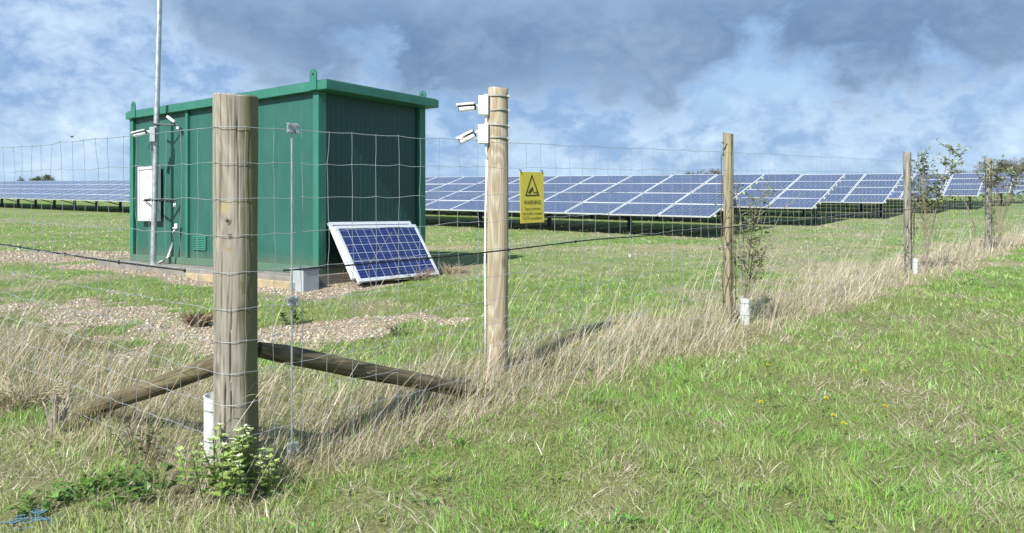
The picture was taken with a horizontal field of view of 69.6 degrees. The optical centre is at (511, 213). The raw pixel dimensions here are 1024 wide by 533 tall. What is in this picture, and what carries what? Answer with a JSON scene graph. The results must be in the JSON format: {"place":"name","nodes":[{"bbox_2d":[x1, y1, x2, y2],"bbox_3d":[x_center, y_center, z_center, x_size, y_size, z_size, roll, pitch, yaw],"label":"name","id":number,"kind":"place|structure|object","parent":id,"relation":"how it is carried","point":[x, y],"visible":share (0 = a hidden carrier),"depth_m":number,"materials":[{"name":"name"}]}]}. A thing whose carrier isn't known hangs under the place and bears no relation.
{"place":"outdoors","nodes":[
{"label":"outdoors","id":0,"kind":"place"},
{"bbox_2d":[0,194,1023,532],"bbox_3d":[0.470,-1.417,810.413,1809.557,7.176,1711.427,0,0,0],"label":"ground","id":1,"kind":"structure","parent":0,"point":[86,210],"depth_m":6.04,"materials":[{"name":"green plant"}]},
{"bbox_2d":[0,508,66,529],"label":"blue twine","id":2,"kind":"object","parent":1,"relation":"on","point":[29,518],"visible":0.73,"depth_m":3.40,"materials":[{"name":"blue plastic"}]},
{"bbox_2d":[3,489,64,516],"bbox_3d":[-2.271,1.391,3.501,0.223,0.093,0.220,0,0,0],"label":"leafy weed","id":3,"kind":"object","parent":1,"relation":"on","point":[27,501],"visible":0.89,"depth_m":3.48,"materials":[{"name":"green plant"}]},
{"bbox_2d":[28,175,54,180],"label":"round tree","id":4,"kind":"object","parent":1,"relation":"on","point":[48,178],"visible":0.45,"depth_m":169.46,"materials":[{"name":"green plant"}]},
{"bbox_2d":[0,369,84,410],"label":"dead clump","id":5,"kind":"object","parent":1,"relation":"on","point":[27,397],"visible":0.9,"depth_m":5.23,"materials":[{"name":"beige plant"}]},
{"bbox_2d":[42,382,73,433],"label":"dead clump","id":6,"kind":"object","parent":1,"relation":"on","point":[57,417],"visible":0.8,"depth_m":4.64,"materials":[{"name":"beige plant"}]},
{"bbox_2d":[31,325,128,351],"bbox_3d":[-4.082,1.178,6.926,0.846,0.232,0.696,0,0,-21],"label":"dead clump","id":7,"kind":"object","parent":1,"relation":"on","point":[95,342],"visible":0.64,"depth_m":6.92,"materials":[{"name":"beige plant"}]},
{"bbox_2d":[41,460,150,509],"bbox_3d":[-2.075,1.384,3.698,0.583,0.141,0.523,0,0,0],"label":"leafy weed","id":8,"kind":"object","parent":1,"relation":"on","point":[91,482],"visible":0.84,"depth_m":3.67,"materials":[{"name":"green plant"}]},
{"bbox_2d":[110,419,164,465],"bbox_3d":[-2.082,1.264,4.113,0.248,0.264,0.278,0,0,0],"label":"leafy weed","id":9,"kind":"object","parent":1,"relation":"on","point":[149,438],"visible":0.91,"depth_m":4.08,"materials":[{"name":"green plant"}]},
{"bbox_2d":[67,355,212,419],"bbox_3d":[-2.288,1.106,4.540,1.880,0.701,0.112,0,0,35],"label":"timber brace","id":10,"kind":"object","parent":1,"relation":"on","point":[169,380],"visible":0.73,"depth_m":4.39,"materials":[{"name":"brown wood"}]},
{"bbox_2d":[114,462,194,499],"bbox_3d":[-1.813,1.356,3.726,0.396,0.129,0.346,0,0,0],"label":"leafy weed","id":11,"kind":"object","parent":1,"relation":"on","point":[146,487],"visible":0.85,"depth_m":3.69,"materials":[{"name":"green plant"}]},
{"bbox_2d":[179,307,212,326],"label":"dead clump","id":12,"kind":"object","parent":1,"relation":"on","point":[188,320],"visible":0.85,"depth_m":8.05,"materials":[{"name":"brown plant"}]},
{"bbox_2d":[203,392,212,464],"bbox_3d":[-1.669,1.214,4.120,0.116,0.404,0.116,0,0,0],"label":"tree guard","id":13,"kind":"object","parent":1,"relation":"on","point":[208,423],"visible":0.43,"depth_m":4.07,"materials":[{"name":"plastic"}]},
{"bbox_2d":[174,423,278,510],"bbox_3d":[-1.434,1.244,3.695,0.576,0.376,0.454,0,0,32],"label":"dead nettle","id":14,"kind":"object","parent":1,"relation":"on","point":[237,458],"visible":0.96,"depth_m":3.66,"materials":[{"name":"green plant"}]},
{"bbox_2d":[212,93,258,483],"bbox_3d":[-1.470,0.461,3.921,0.234,2.186,0.235,0,0,0],"label":"corner post timber","id":15,"kind":"object","parent":1,"relation":"on","point":[234,115],"visible":0.84,"depth_m":3.83,"materials":[{"name":"brown wood"}]},
{"bbox_2d":[186,272,293,289],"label":"concrete kerb","id":16,"kind":"structure","parent":1,"relation":"on","point":[268,283],"depth_m":10.98,"materials":[{"name":"beige concrete"}]},
{"bbox_2d":[0,250,481,371],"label":"gravel","id":17,"kind":"structure","parent":1,"relation":"on","point":[199,330],"depth_m":8.40,"materials":[{"name":"beige gravel"}]},
{"bbox_2d":[99,259,436,285],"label":"concrete plinth","id":18,"kind":"structure","parent":1,"relation":"on","point":[332,278],"depth_m":12.31,"materials":[{"name":"grey concrete"}]},
{"bbox_2d":[145,0,179,264],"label":"steel mast","id":19,"kind":"object","parent":18,"relation":"on","point":[154,204],"visible":0.94,"depth_m":13.22,"materials":[{"name":"silver metal"}]},
{"bbox_2d":[130,127,155,150],"bbox_3d":[-6.564,-1.322,13.112,0.415,0.433,0.114,0,0,-24],"label":"cctv camera","id":20,"kind":"object","parent":19,"relation":"attached to","point":[152,137],"visible":0.91,"depth_m":13.13,"materials":[{"name":"white plastic"}]},
{"bbox_2d":[142,199,176,206],"bbox_3d":[-6.580,-0.189,13.435,1.061,0.154,0.349,0,0,34],"label":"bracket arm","id":21,"kind":"object","parent":19,"relation":"attached to","point":[160,200],"visible":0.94,"depth_m":13.26,"materials":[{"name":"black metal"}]},
{"bbox_2d":[166,115,175,124],"bbox_3d":[-6.124,-1.667,13.218,0.158,0.176,0.055,0,0,0],"label":"security camera","id":22,"kind":"object","parent":19,"relation":"attached to","point":[171,119],"visible":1,"depth_m":13.19,"materials":[{"name":"white plastic"}]},
{"bbox_2d":[126,69,438,274],"bbox_3d":[-4.411,-0.615,13.561,5.980,3.070,2.476,0,0,36],"label":"equipment kiosk","id":23,"kind":"object","parent":18,"relation":"on","point":[343,111],"visible":0.69,"depth_m":11.92,"materials":[{"name":"paint"}]},
{"bbox_2d":[138,166,160,220],"bbox_3d":[-6.830,-0.365,13.851,0.720,1.030,0.075,0,0,36],"label":"electrical cabinet","id":24,"kind":"object","parent":23,"relation":"attached to","point":[144,176],"visible":0.73,"depth_m":13.87,"materials":[{"name":"grey paint"}]},
{"bbox_2d":[157,224,180,263],"bbox_3d":[-6.179,0.553,13.247,0.391,0.726,0.114,0,0,-17],"label":"conduit","id":25,"kind":"object","parent":23,"relation":"attached to","point":[176,227],"visible":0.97,"depth_m":13.24,"materials":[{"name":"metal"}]},
{"bbox_2d":[277,304,305,324],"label":"leafy weed","id":26,"kind":"object","parent":1,"relation":"on","point":[284,317],"visible":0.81,"depth_m":8.06,"materials":[{"name":"green plant"}]},
{"bbox_2d":[289,267,318,291],"bbox_3d":[-2.995,0.977,10.627,0.320,0.366,0.300,0,0,36],"label":"cable box","id":27,"kind":"object","parent":1,"relation":"on","point":[308,279],"visible":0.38,"depth_m":10.52,"materials":[{"name":"grey paint"}]},
{"bbox_2d":[327,221,410,279],"bbox_3d":[-2.047,0.558,11.655,0.573,0.846,1.740,0,0,36],"label":"loose solar panel","id":28,"kind":"object","parent":1,"relation":"on","point":[331,225],"visible":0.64,"depth_m":11.17,"materials":[{"name":"glass"}]},
{"bbox_2d":[258,342,489,398],"bbox_3d":[-0.791,1.038,4.698,0.106,0.667,1.829,0,0,41],"label":"timber brace","id":29,"kind":"object","parent":1,"relation":"on","point":[338,365],"visible":0.78,"depth_m":4.48,"materials":[{"name":"brown wood"}]},
{"bbox_2d":[341,275,408,283],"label":"dead clump","id":30,"kind":"object","parent":1,"relation":"on","point":[386,281],"visible":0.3,"depth_m":11.35,"materials":[{"name":"beige plant"}]},
{"bbox_2d":[368,232,391,297],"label":"dead stalk","id":31,"kind":"object","parent":1,"relation":"on","point":[369,264],"visible":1,"depth_m":9.88,"materials":[{"name":"beige plant"}]},
{"bbox_2d":[0,174,764,233],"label":"solar row","id":32,"kind":"object","parent":1,"relation":"on","point":[638,188],"visible":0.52,"depth_m":26.54,"materials":[{"name":"glass"}]},
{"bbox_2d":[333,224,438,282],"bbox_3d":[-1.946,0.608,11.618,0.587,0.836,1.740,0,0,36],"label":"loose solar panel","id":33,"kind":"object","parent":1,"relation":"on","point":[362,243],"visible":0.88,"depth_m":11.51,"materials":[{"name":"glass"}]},
{"bbox_2d":[388,323,406,335],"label":"leafy weed","id":34,"kind":"object","parent":1,"relation":"on","point":[393,330],"visible":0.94,"depth_m":7.44,"materials":[{"name":"green plant"}]},
{"bbox_2d":[402,267,440,280],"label":"dead clump","id":35,"kind":"object","parent":1,"relation":"on","point":[426,274],"visible":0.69,"depth_m":11.62,"materials":[{"name":"beige plant"}]},
{"bbox_2d":[435,261,479,273],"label":"dead clump","id":36,"kind":"object","parent":1,"relation":"on","point":[446,267],"visible":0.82,"depth_m":12.64,"materials":[{"name":"beige plant"}]},
{"bbox_2d":[487,87,507,373],"bbox_3d":[-0.119,0.205,6.000,0.181,2.460,0.180,0,0,0],"label":"camera post","id":37,"kind":"object","parent":1,"relation":"on","point":[497,208],"visible":0.89,"depth_m":5.93,"materials":[{"name":"brown wood"}]},
{"bbox_2d":[455,123,509,159],"bbox_3d":[-0.231,-0.579,5.957,0.439,0.296,0.190,0,0,-20],"label":"cctv camera","id":38,"kind":"object","parent":37,"relation":"attached to","point":[482,131],"visible":0.78,"depth_m":5.93,"materials":[{"name":"white plastic"}]},
{"bbox_2d":[456,94,509,122],"bbox_3d":[-0.228,-0.818,5.957,0.435,0.281,0.190,0,0,-20],"label":"cctv camera","id":39,"kind":"object","parent":37,"relation":"attached to","point":[482,106],"visible":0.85,"depth_m":5.93,"materials":[{"name":"white plastic"}]},
{"bbox_2d":[484,160,487,364],"bbox_3d":[-0.212,0.401,5.980,0.032,1.668,0.018,0,0,0],"label":"cable conduit","id":40,"kind":"object","parent":37,"relation":"attached to","point":[485,261],"visible":0.91,"depth_m":5.97,"materials":[{"name":"white plastic"}]},
{"bbox_2d":[0,214,1023,532],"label":"dead thatch","id":41,"kind":"object","parent":1,"relation":"on","point":[240,504],"visible":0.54,"depth_m":5.24,"materials":[{"name":"plant"}]},
{"bbox_2d":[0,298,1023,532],"bbox_3d":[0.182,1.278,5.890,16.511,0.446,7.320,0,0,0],"label":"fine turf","id":42,"kind":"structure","parent":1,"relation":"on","point":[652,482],"depth_m":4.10,"materials":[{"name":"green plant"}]},
{"bbox_2d":[0,126,1023,469],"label":"wire fence","id":43,"kind":"object","parent":1,"relation":"on","point":[420,166],"visible":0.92,"depth_m":5.02,"materials":[{"name":"metal"}]},
{"bbox_2d":[287,123,299,459],"bbox_3d":[-1.192,0.427,4.003,0.032,1.834,0.066,0,0,44],"label":"tension rod","id":44,"kind":"object","parent":43,"relation":"attached to","point":[292,129],"visible":0.91,"depth_m":4.00,"materials":[{"name":"metal"}]},
{"bbox_2d":[0,198,1020,272],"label":"fence cable","id":45,"kind":"object","parent":43,"relation":"attached to","point":[324,266],"visible":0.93,"depth_m":5.07,"materials":[{"name":"black rubber"}]},
{"bbox_2d":[519,169,543,222],"bbox_3d":[0.145,-0.124,5.398,0.022,0.390,0.255,0,2,44],"label":"warning sign","id":46,"kind":"object","parent":43,"relation":"attached to","point":[531,197],"visible":1,"depth_m":5.39,"materials":[{"name":"yellow plastic"}]},
{"bbox_2d":[18,281,1023,532],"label":"broadleaf weeds","id":47,"kind":"object","parent":1,"relation":"on","point":[628,517],"visible":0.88,"depth_m":3.81,"materials":[{"name":"green plant"}]},
{"bbox_2d":[526,331,559,367],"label":"leafy weed","id":48,"kind":"object","parent":1,"relation":"on","point":[545,356],"visible":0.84,"depth_m":6.05,"materials":[{"name":"green plant"}]},
{"bbox_2d":[434,174,844,222],"bbox_3d":[-2.467,-0.984,38.833,36.462,2.862,4.740,0,0,37],"label":"solar row","id":49,"kind":"object","parent":1,"relation":"on","point":[812,197],"visible":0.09,"depth_m":28.58,"materials":[{"name":"glass"}]},
{"bbox_2d":[687,168,720,174],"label":"bare tree","id":50,"kind":"object","parent":1,"relation":"on","point":[714,172],"visible":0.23,"depth_m":149.59,"materials":[{"name":"green plant"}]},
{"bbox_2d":[723,132,733,324],"bbox_3d":[2.325,0.239,7.921,0.098,2.220,0.134,0,0,44],"label":"fence stake","id":51,"kind":"object","parent":1,"relation":"on","point":[728,175],"visible":0.81,"depth_m":7.87,"materials":[{"name":"brown wood"}]},
{"bbox_2d":[714,142,738,326],"bbox_3d":[2.294,0.226,7.876,0.268,1.972,0.180,0,0,19],"label":"climbing ivy","id":52,"kind":"object","parent":51,"relation":"attached to","point":[732,255],"visible":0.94,"depth_m":7.87,"materials":[{"name":"brown plant"}]},
{"bbox_2d":[739,296,750,324],"bbox_3d":[2.518,1.060,7.950,0.118,0.318,0.118,0,0,0],"label":"tree guard","id":53,"kind":"object","parent":1,"relation":"on","point":[747,307],"visible":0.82,"depth_m":7.90,"materials":[{"name":"plastic"}]},
{"bbox_2d":[715,179,803,297],"bbox_3d":[2.697,0.375,7.962,0.895,1.649,0.966,0,0,0],"label":"hedge sapling","id":54,"kind":"object","parent":1,"relation":"on","point":[750,268],"visible":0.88,"depth_m":7.89,"materials":[{"name":"green plant"}]},
{"bbox_2d":[734,174,902,216],"bbox_3d":[2.360,-1.221,43.431,36.462,2.899,4.736,0,0,37],"label":"solar row","id":55,"kind":"object","parent":1,"relation":"on","point":[848,192],"visible":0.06,"depth_m":32.97,"materials":[{"name":"glass"}]},
{"bbox_2d":[740,174,950,211],"bbox_3d":[7.260,-1.460,48.032,36.462,2.910,4.738,0,0,37],"label":"solar row","id":56,"kind":"object","parent":1,"relation":"on","point":[897,193],"visible":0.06,"depth_m":37.71,"materials":[{"name":"glass"}]},
{"bbox_2d":[903,152,911,272],"bbox_3d":[6.654,0.060,12.380,0.119,2.190,0.228,0,0,44],"label":"fence stake","id":57,"kind":"object","parent":1,"relation":"on","point":[907,182],"visible":0.84,"depth_m":12.32,"materials":[{"name":"brown wood"}]},
{"bbox_2d":[902,169,918,269],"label":"climbing ivy","id":58,"kind":"object","parent":57,"relation":"attached to","point":[913,223],"visible":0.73,"depth_m":12.31,"materials":[{"name":"green plant"}]},
{"bbox_2d":[846,173,983,208],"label":"solar row","id":59,"kind":"object","parent":1,"relation":"on","point":[957,188],"visible":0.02,"depth_m":41.82,"materials":[{"name":"glass"}]},
{"bbox_2d":[912,258,917,273],"bbox_3d":[6.629,0.886,12.100,0.096,0.282,0.096,0,0,0],"label":"tree guard","id":60,"kind":"object","parent":1,"relation":"on","point":[915,264],"visible":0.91,"depth_m":12.06,"materials":[{"name":"plastic"}]},
{"bbox_2d":[834,173,1013,204],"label":"solar row","id":61,"kind":"object","parent":1,"relation":"on","point":[1002,175],"visible":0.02,"depth_m":46.37,"materials":[{"name":"glass"}]},
{"bbox_2d":[910,138,971,271],"bbox_3d":[7.023,-0.124,12.300,0.919,2.254,0.920,0,0,0],"label":"hedge sapling","id":62,"kind":"object","parent":1,"relation":"on","point":[926,202],"visible":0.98,"depth_m":12.18,"materials":[{"name":"green plant"}]},
{"bbox_2d":[888,191,1023,200],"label":"hedge","id":63,"kind":"object","parent":1,"relation":"on","point":[1018,193],"visible":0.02,"depth_m":57.32,"materials":[{"name":"green plant"}]},
{"bbox_2d":[952,168,980,172],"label":"round tree","id":64,"kind":"object","parent":1,"relation":"on","point":[960,171],"visible":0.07,"depth_m":158.57,"materials":[{"name":"green plant"}]},
{"bbox_2d":[917,173,1023,201],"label":"solar row","id":65,"kind":"object","parent":1,"relation":"on","point":[1021,186],"depth_m":50.53,"materials":[{"name":"glass"}]},
{"bbox_2d":[985,158,991,249],"bbox_3d":[10.724,-0.138,16.573,0.129,2.220,0.210,0,0,44],"label":"fence stake","id":66,"kind":"object","parent":1,"relation":"on","point":[987,193],"visible":0.66,"depth_m":16.51,"materials":[{"name":"brown wood"}]},
{"bbox_2d":[980,165,997,249],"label":"climbing ivy","id":67,"kind":"object","parent":66,"relation":"attached to","point":[993,229],"visible":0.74,"depth_m":16.49,"materials":[{"name":"green plant"}]},
{"bbox_2d":[972,157,1023,193],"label":"bare tree","id":68,"kind":"object","parent":1,"relation":"on","point":[1005,163],"visible":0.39,"depth_m":119.69,"materials":[{"name":"green plant"}]},
{"bbox_2d":[974,152,1023,248],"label":"hedge sapling","id":69,"kind":"object","parent":1,"relation":"on","point":[1016,176],"visible":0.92,"depth_m":16.25,"materials":[{"name":"green plant"}]},
{"bbox_2d":[0,217,1023,532],"bbox_3d":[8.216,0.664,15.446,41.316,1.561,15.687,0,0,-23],"label":"tall dry grass","id":70,"kind":"structure","parent":0,"point":[444,374],"depth_m":5.64,"materials":[{"name":"plant"}]},
{"bbox_2d":[0,0,1023,198],"label":"sky","id":71,"kind":"structure","parent":0,"point":[865,80],"materials":[{"name":"blue"}]},
{"bbox_2d":[949,187,996,287],"bbox_3d":[6.583,0.352,10.561,0.680,1.443,0.118,0,0,0],"label":"dead stalk","id":72,"kind":"object","parent":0,"point":[971,241],"visible":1,"depth_m":10.53,"materials":[{"name":"beige plant"}]}
]}

